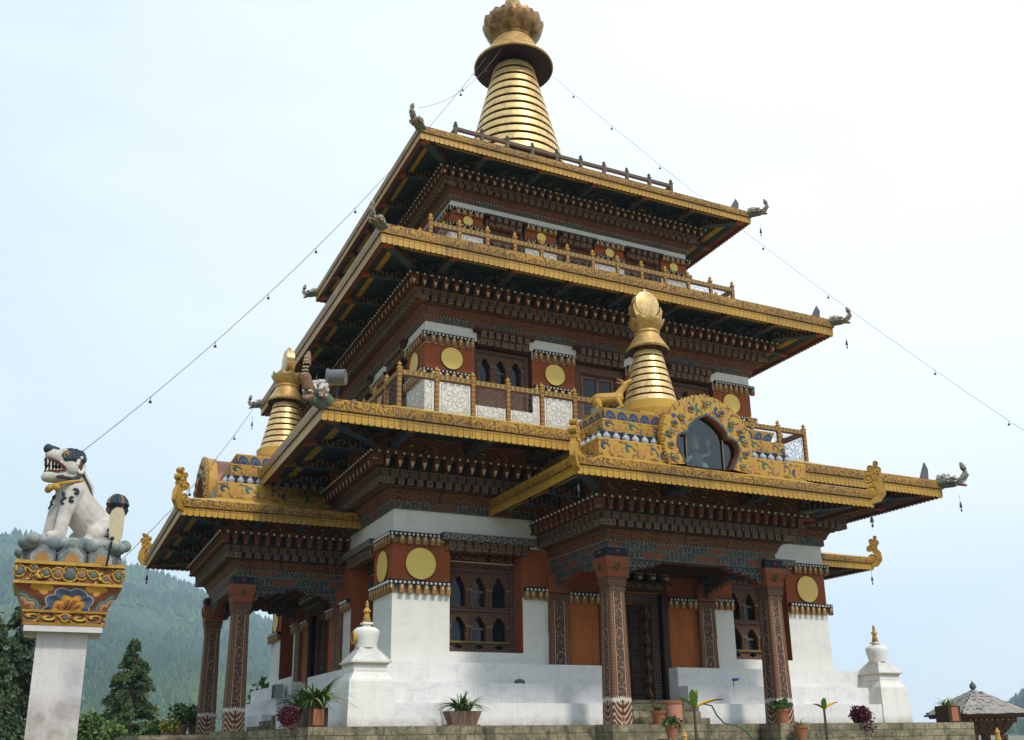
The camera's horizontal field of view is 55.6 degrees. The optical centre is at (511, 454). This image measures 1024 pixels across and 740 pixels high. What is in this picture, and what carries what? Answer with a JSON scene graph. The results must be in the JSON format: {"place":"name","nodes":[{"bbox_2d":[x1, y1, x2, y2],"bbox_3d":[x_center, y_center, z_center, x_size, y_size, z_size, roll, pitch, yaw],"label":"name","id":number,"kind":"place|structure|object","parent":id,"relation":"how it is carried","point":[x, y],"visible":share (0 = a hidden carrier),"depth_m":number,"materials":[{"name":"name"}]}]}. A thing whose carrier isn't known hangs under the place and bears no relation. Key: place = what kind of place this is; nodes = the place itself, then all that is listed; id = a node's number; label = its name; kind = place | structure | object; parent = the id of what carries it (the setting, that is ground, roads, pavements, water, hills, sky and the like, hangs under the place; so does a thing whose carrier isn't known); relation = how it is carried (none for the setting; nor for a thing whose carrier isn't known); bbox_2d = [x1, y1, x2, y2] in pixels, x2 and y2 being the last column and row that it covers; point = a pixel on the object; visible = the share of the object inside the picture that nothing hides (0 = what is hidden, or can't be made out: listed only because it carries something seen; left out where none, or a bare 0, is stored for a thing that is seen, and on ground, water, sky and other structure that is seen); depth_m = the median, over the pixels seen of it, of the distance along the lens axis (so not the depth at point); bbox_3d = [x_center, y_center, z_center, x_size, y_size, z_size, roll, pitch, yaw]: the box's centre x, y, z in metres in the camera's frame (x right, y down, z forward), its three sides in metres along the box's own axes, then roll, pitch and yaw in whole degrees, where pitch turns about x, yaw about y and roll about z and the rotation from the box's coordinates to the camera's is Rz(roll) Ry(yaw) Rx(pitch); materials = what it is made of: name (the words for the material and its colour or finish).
{"place":"outdoors","nodes":[
{"label":"outdoors","id":0,"kind":"place"},
{"bbox_2d":[12,532,130,739],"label":"lion pillar","id":1,"kind":"structure","parent":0,"point":[67,591],"depth_m":8.89,"materials":[{"name":"paint"}]},
{"bbox_2d":[39,444,128,540],"bbox_3d":[-4.213,0.435,9.574,0.525,0.963,0.921,-13,-21,37],"label":"lion statue","id":2,"kind":"object","parent":1,"relation":"on","point":[76,507],"visible":0.8,"depth_m":9.38,"materials":[{"name":"white stone"}]},
{"bbox_2d":[105,507,124,565],"bbox_3d":[-3.478,0.710,8.466,0.173,0.512,0.068,-9,-18,26],"label":"paddle reflector","id":3,"kind":"object","parent":1,"relation":"on","point":[116,520],"visible":1,"depth_m":8.47,"materials":[{"name":"metal"}]},
{"bbox_2d":[0,534,1023,735],"bbox_3d":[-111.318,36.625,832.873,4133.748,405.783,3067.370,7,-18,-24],"label":"hills","id":4,"kind":"structure","parent":0,"point":[118,606],"depth_m":1235.42,"materials":[{"name":"green plant"}]},
{"bbox_2d":[0,527,1023,733],"bbox_3d":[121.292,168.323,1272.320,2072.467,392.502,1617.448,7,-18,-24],"label":"hillside forest","id":5,"kind":"object","parent":4,"relation":"on","point":[168,660],"visible":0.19,"depth_m":1092.90,"materials":[{"name":"green plant"}]},
{"bbox_2d":[0,0,1023,721],"label":"sky","id":6,"kind":"structure","parent":0,"point":[165,165],"materials":[{"name":"white"}]},
{"bbox_2d":[514,679,524,683],"bbox_3d":[0.177,5.226,22.308,0.288,0.144,0.144,7,-18,-24],"label":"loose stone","id":7,"kind":"object","parent":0,"point":[519,681],"visible":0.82,"depth_m":22.25,"materials":[{"name":"stone"}]},
{"bbox_2d":[661,715,682,738],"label":"potted plant","id":8,"kind":"object","parent":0,"point":[671,725],"visible":1,"depth_m":20.51,"materials":[{"name":"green plant"}]},
{"bbox_2d":[792,719,808,738],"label":"potted plant","id":9,"kind":"object","parent":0,"point":[800,729],"visible":0.99,"depth_m":21.93,"materials":[{"name":"orange plant"}]},
{"bbox_2d":[979,735,1023,739],"bbox_3d":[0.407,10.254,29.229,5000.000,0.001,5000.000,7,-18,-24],"label":"ground","id":10,"kind":"structure","parent":0,"point":[1013,737],"depth_m":316.52,"materials":[{"name":"grey concrete"}]},
{"bbox_2d":[0,612,25,739],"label":"conifer tree","id":11,"kind":"object","parent":10,"relation":"on","point":[7,732],"visible":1,"depth_m":29.21,"materials":[{"name":"green plant"}]},
{"bbox_2d":[0,605,35,739],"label":"conifer tree","id":12,"kind":"object","parent":10,"relation":"on","point":[20,649],"visible":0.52,"depth_m":32.17,"materials":[{"name":"green plant"}]},
{"bbox_2d":[77,710,106,739],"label":"shrub","id":13,"kind":"object","parent":10,"relation":"on","point":[90,723],"visible":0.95,"depth_m":39.55,"materials":[{"name":"green plant"}]},
{"bbox_2d":[102,719,131,739],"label":"shrub","id":14,"kind":"object","parent":10,"relation":"on","point":[112,730],"visible":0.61,"depth_m":41.52,"materials":[{"name":"green plant"}]},
{"bbox_2d":[99,638,161,735],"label":"conifer tree","id":15,"kind":"object","parent":10,"relation":"on","point":[123,709],"visible":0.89,"depth_m":44.14,"materials":[{"name":"green plant"}]},
{"bbox_2d":[137,718,175,735],"bbox_3d":[-13.115,10.990,35.714,1.392,2.600,1.484,7,-18,-24],"label":"shrub","id":16,"kind":"object","parent":10,"relation":"on","point":[151,727],"visible":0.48,"depth_m":35.58,"materials":[{"name":"green plant"}]},
{"bbox_2d":[114,735,208,739],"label":"side terrace","id":17,"kind":"structure","parent":10,"relation":"on","point":[172,737],"depth_m":24.64,"materials":[{"name":"stone"}]},
{"bbox_2d":[158,718,179,734],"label":"potted plant","id":18,"kind":"object","parent":17,"relation":"on","point":[170,727],"visible":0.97,"depth_m":26.89,"materials":[{"name":"green plant"}]},
{"bbox_2d":[166,702,196,734],"bbox_3d":[-9.544,7.650,28.124,0.931,0.940,1.003,7,-18,-24],"label":"potted plant","id":19,"kind":"object","parent":17,"relation":"on","point":[183,725],"visible":0.91,"depth_m":28.01,"materials":[{"name":"green plant"}]},
{"bbox_2d":[183,705,196,733],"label":"potted plant","id":20,"kind":"object","parent":17,"relation":"on","point":[191,727],"visible":0.27,"depth_m":28.34,"materials":[{"name":"green plant"}]},
{"bbox_2d":[245,675,268,703],"bbox_3d":[-8.734,9.573,33.446,1.075,3.924,1.061,10,-20,-33],"label":"shrub","id":21,"kind":"object","parent":10,"relation":"on","point":[262,683],"visible":0.16,"depth_m":33.94,"materials":[{"name":"green plant"}]},
{"bbox_2d":[185,722,975,739],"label":"terrace","id":22,"kind":"structure","parent":10,"relation":"on","point":[901,731],"depth_m":21.48,"materials":[{"name":"stone"}]},
{"bbox_2d":[276,705,302,738],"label":"potted plant","id":23,"kind":"object","parent":22,"relation":"on","point":[288,716],"visible":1,"depth_m":18.32,"materials":[{"name":"purple plant"}]},
{"bbox_2d":[266,688,331,727],"bbox_3d":[-4.277,5.138,19.701,1.411,0.784,1.427,7,-18,-24],"label":"potted plant","id":24,"kind":"object","parent":22,"relation":"on","point":[300,723],"visible":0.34,"depth_m":19.53,"materials":[{"name":"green plant"}]},
{"bbox_2d":[273,676,356,726],"bbox_3d":[-3.808,4.818,18.969,1.856,0.970,1.650,-7,-17,20],"label":"potted plant","id":25,"kind":"object","parent":22,"relation":"on","point":[315,711],"visible":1,"depth_m":18.78,"materials":[{"name":"green plant"}]},
{"bbox_2d":[333,600,394,726],"bbox_3d":[-3.130,4.437,20.749,1.030,2.685,1.030,7,-18,-24],"label":"stupa","id":26,"kind":"object","parent":22,"relation":"on","point":[366,676],"visible":0.98,"depth_m":20.26,"materials":[{"name":"beige paint"}]},
{"bbox_2d":[434,692,494,725],"bbox_3d":[-1.041,5.274,20.192,1.375,0.712,1.319,-2,-16,6],"label":"potted plant","id":27,"kind":"object","parent":22,"relation":"on","point":[462,714],"visible":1,"depth_m":20.07,"materials":[{"name":"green plant"}]},
{"bbox_2d":[138,0,968,733],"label":"temple","id":28,"kind":"structure","parent":22,"relation":"on","point":[470,332],"depth_m":25.41,"materials":[{"name":"paint"}]},
{"bbox_2d":[121,400,258,560],"bbox_3d":[-8.225,-0.063,26.733,0.080,9.391,17.722,1,-16,-8],"label":"bell wire","id":29,"kind":"object","parent":28,"relation":"hanging from","point":[189,493],"visible":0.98,"depth_m":23.50,"materials":[{"name":"grey metal"}]},
{"bbox_2d":[193,347,332,508],"bbox_3d":[-7.142,-0.536,28.737,4.400,5.830,6.600,7,-18,-24],"label":"rooftop shrine","id":30,"kind":"object","parent":28,"relation":"on","point":[236,478],"visible":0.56,"depth_m":26.39,"materials":[{"name":"gold metal"}]},
{"bbox_2d":[271,684,282,698],"bbox_3d":[-6.897,6.966,28.513,0.250,0.420,0.440,7,-18,-24],"label":"utility box","id":31,"kind":"object","parent":28,"relation":"on","point":[275,694],"visible":0.86,"depth_m":28.34,"materials":[{"name":"grey paint"}]},
{"bbox_2d":[298,594,329,689],"bbox_3d":[-5.516,5.589,27.702,0.906,3.250,2.100,7,-18,-24],"label":"door","id":32,"kind":"structure","parent":28,"relation":"in","point":[309,604],"depth_m":28.23,"materials":[{"name":"brown wood"}]},
{"bbox_2d":[325,368,347,398],"bbox_3d":[-3.770,-1.497,20.852,0.390,0.753,0.400,-2,-16,4],"label":"floodlight","id":33,"kind":"object","parent":28,"relation":"attached to","point":[338,377],"visible":0.9,"depth_m":20.77,"materials":[{"name":"metal"}]},
{"bbox_2d":[368,560,373,626],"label":"window","id":34,"kind":"structure","parent":28,"relation":"in","point":[370,565],"depth_m":25.32,"materials":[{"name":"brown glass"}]},
{"bbox_2d":[393,363,406,406],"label":"window","id":35,"kind":"structure","parent":28,"relation":"in","point":[403,399],"depth_m":27.70,"materials":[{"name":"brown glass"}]},
{"bbox_2d":[420,49,500,107],"bbox_3d":[-1.509,-12.159,31.073,0.083,7.108,6.818,-6,-17,19],"label":"bell wire","id":36,"kind":"object","parent":28,"relation":"hanging from","point":[464,88],"visible":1,"depth_m":30.51,"materials":[{"name":"grey metal"}]},
{"bbox_2d":[449,552,514,652],"bbox_3d":[-0.833,3.552,23.732,1.910,2.600,0.220,7,-18,-24],"label":"window","id":37,"kind":"structure","parent":28,"relation":"in","point":[482,597],"depth_m":23.75,"materials":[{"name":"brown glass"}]},
{"bbox_2d":[474,348,528,411],"bbox_3d":[-0.342,-1.996,26.656,1.690,1.680,0.200,7,-18,-24],"label":"window","id":38,"kind":"structure","parent":28,"relation":"in","point":[489,366],"depth_m":26.71,"materials":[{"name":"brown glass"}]},
{"bbox_2d":[483,224,522,251],"bbox_3d":[-0.305,-6.048,29.137,1.350,1.550,0.200,7,-18,-24],"label":"window","id":39,"kind":"structure","parent":28,"relation":"in","point":[494,232],"depth_m":29.26,"materials":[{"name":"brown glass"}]},
{"bbox_2d":[556,241,592,266],"bbox_3d":[1.914,-5.780,30.154,1.320,1.550,0.200,7,-18,-24],"label":"window","id":40,"kind":"structure","parent":28,"relation":"in","point":[575,250],"depth_m":30.28,"materials":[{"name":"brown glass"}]},
{"bbox_2d":[574,364,623,419],"bbox_3d":[2.458,-1.675,27.885,1.660,1.680,0.180,7,-18,-24],"label":"window","id":41,"kind":"structure","parent":28,"relation":"in","point":[589,381],"depth_m":27.92,"materials":[{"name":"brown wood"}]},
{"bbox_2d":[597,572,673,699],"bbox_3d":[3.129,4.609,24.769,2.100,3.250,0.906,7,-18,-24],"label":"door","id":42,"kind":"structure","parent":28,"relation":"in","point":[646,682],"depth_m":25.08,"materials":[{"name":"brown wood"}]},
{"bbox_2d":[624,256,659,281],"bbox_3d":[4.132,-5.513,31.170,1.350,1.550,0.200,7,-18,-24],"label":"window","id":43,"kind":"structure","parent":28,"relation":"in","point":[656,268],"depth_m":31.28,"materials":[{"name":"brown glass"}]},
{"bbox_2d":[541,289,811,482],"bbox_3d":[3.777,-1.774,25.032,6.600,5.830,4.400,7,-18,-24],"label":"rooftop shrine","id":44,"kind":"object","parent":28,"relation":"on","point":[657,422],"visible":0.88,"depth_m":23.13,"materials":[{"name":"gold metal"}]},
{"bbox_2d":[589,379,631,414],"bbox_3d":[2.372,-1.353,23.333,1.072,0.983,0.425,-1,-16,-1],"label":"deer statue","id":45,"kind":"object","parent":44,"relation":"on","point":[599,401],"visible":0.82,"depth_m":23.21,"materials":[{"name":"gold metal"}]},
{"bbox_2d":[671,381,708,399],"bbox_3d":[5.216,-1.327,29.201,1.690,1.680,0.200,7,-18,-24],"label":"window","id":46,"kind":"structure","parent":28,"relation":"in","point":[681,390],"depth_m":29.39,"materials":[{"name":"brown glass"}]},
{"bbox_2d":[731,580,761,659],"bbox_3d":[6.623,4.450,27.147,1.910,2.600,0.220,7,-18,-24],"label":"window","id":47,"kind":"structure","parent":28,"relation":"in","point":[746,612],"depth_m":27.04,"materials":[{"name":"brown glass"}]},
{"bbox_2d":[555,78,1023,430],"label":"bell wire","id":48,"kind":"object","parent":28,"relation":"hanging from","point":[828,297],"visible":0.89,"depth_m":32.84,"materials":[{"name":"grey metal"}]},
{"bbox_2d":[870,508,873,527],"bbox_3d":[8.618,1.511,23.262,0.096,0.500,0.091,7,-18,-24],"label":"hanging bell","id":49,"kind":"object","parent":28,"relation":"hanging from","point":[871,520],"visible":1,"depth_m":23.23,"materials":[{"name":"metal"}]},
{"bbox_2d":[644,703,672,723],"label":"potted plant","id":50,"kind":"object","parent":22,"relation":"on","point":[658,714],"visible":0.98,"depth_m":21.82,"materials":[{"name":"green plant"}]},
{"bbox_2d":[662,700,682,723],"bbox_3d":[3.679,5.886,22.166,0.470,0.520,0.470,7,-18,-24],"label":"flower pot","id":51,"kind":"object","parent":22,"relation":"on","point":[675,706],"visible":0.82,"depth_m":22.01,"materials":[{"name":"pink ceramic"}]},
{"bbox_2d":[769,697,793,722],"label":"potted plant","id":52,"kind":"object","parent":22,"relation":"on","point":[780,708],"visible":1,"depth_m":22.38,"materials":[{"name":"green plant"}]},
{"bbox_2d":[848,705,876,736],"bbox_3d":[8.784,6.711,24.296,0.694,0.873,0.608,7,-18,-24],"label":"potted plant","id":53,"kind":"object","parent":22,"relation":"on","point":[861,714],"visible":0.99,"depth_m":24.27,"materials":[{"name":"purple plant"}]},
{"bbox_2d":[858,625,912,722],"bbox_3d":[10.137,6.034,26.825,1.030,2.685,1.030,7,-18,-24],"label":"stupa","id":54,"kind":"object","parent":22,"relation":"on","point":[878,674],"visible":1,"depth_m":26.37,"materials":[{"name":"beige paint"}]},
{"bbox_2d":[933,697,961,721],"bbox_3d":[11.647,6.784,25.870,0.819,0.669,0.637,0,-16,-3],"label":"potted plant","id":55,"kind":"object","parent":22,"relation":"on","point":[947,712],"visible":0.99,"depth_m":25.70,"materials":[{"name":"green plant"}]},
{"bbox_2d":[681,731,687,739],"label":"garden stupa","id":56,"kind":"object","parent":10,"relation":"on","point":[684,736],"visible":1,"depth_m":17.14,"materials":[{"name":"gold metal"}]},
{"bbox_2d":[676,689,723,739],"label":"banana plant","id":57,"kind":"object","parent":10,"relation":"on","point":[693,698],"visible":1,"depth_m":20.46,"materials":[{"name":"green plant"}]},
{"bbox_2d":[703,704,753,739],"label":"garden hose","id":58,"kind":"object","parent":57,"relation":"attached to","point":[723,722],"visible":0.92,"depth_m":21.09,"materials":[{"name":"green rubber"}]},
{"bbox_2d":[814,698,836,739],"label":"banana plant","id":59,"kind":"object","parent":10,"relation":"on","point":[824,705],"visible":1,"depth_m":22.16,"materials":[{"name":"green plant"}]},
{"bbox_2d":[924,681,1023,739],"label":"prayer wheel hut","id":60,"kind":"object","parent":10,"relation":"on","point":[985,714],"visible":0.76,"depth_m":29.34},
{"bbox_2d":[995,727,1001,739],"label":"garden stupa","id":61,"kind":"object","parent":10,"relation":"on","point":[997,734],"visible":1,"depth_m":19.92,"materials":[{"name":"gold metal"}]},
{"bbox_3d":[-10.056,3.931,20.819,0.060,7.681,0.060,7,-18,-24],"label":"wire post","id":62,"kind":"object","parent":10,"relation":"on","visible":0},
{"bbox_2d":[83,58,485,450],"bbox_3d":[-5.512,-7.161,28.702,12.970,17.928,0.084,14,-22,-41],"label":"bell wire","id":63,"kind":"object","parent":62,"relation":"attached to","point":[215,346],"visible":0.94,"depth_m":26.54,"materials":[{"name":"grey metal"}]}
]}

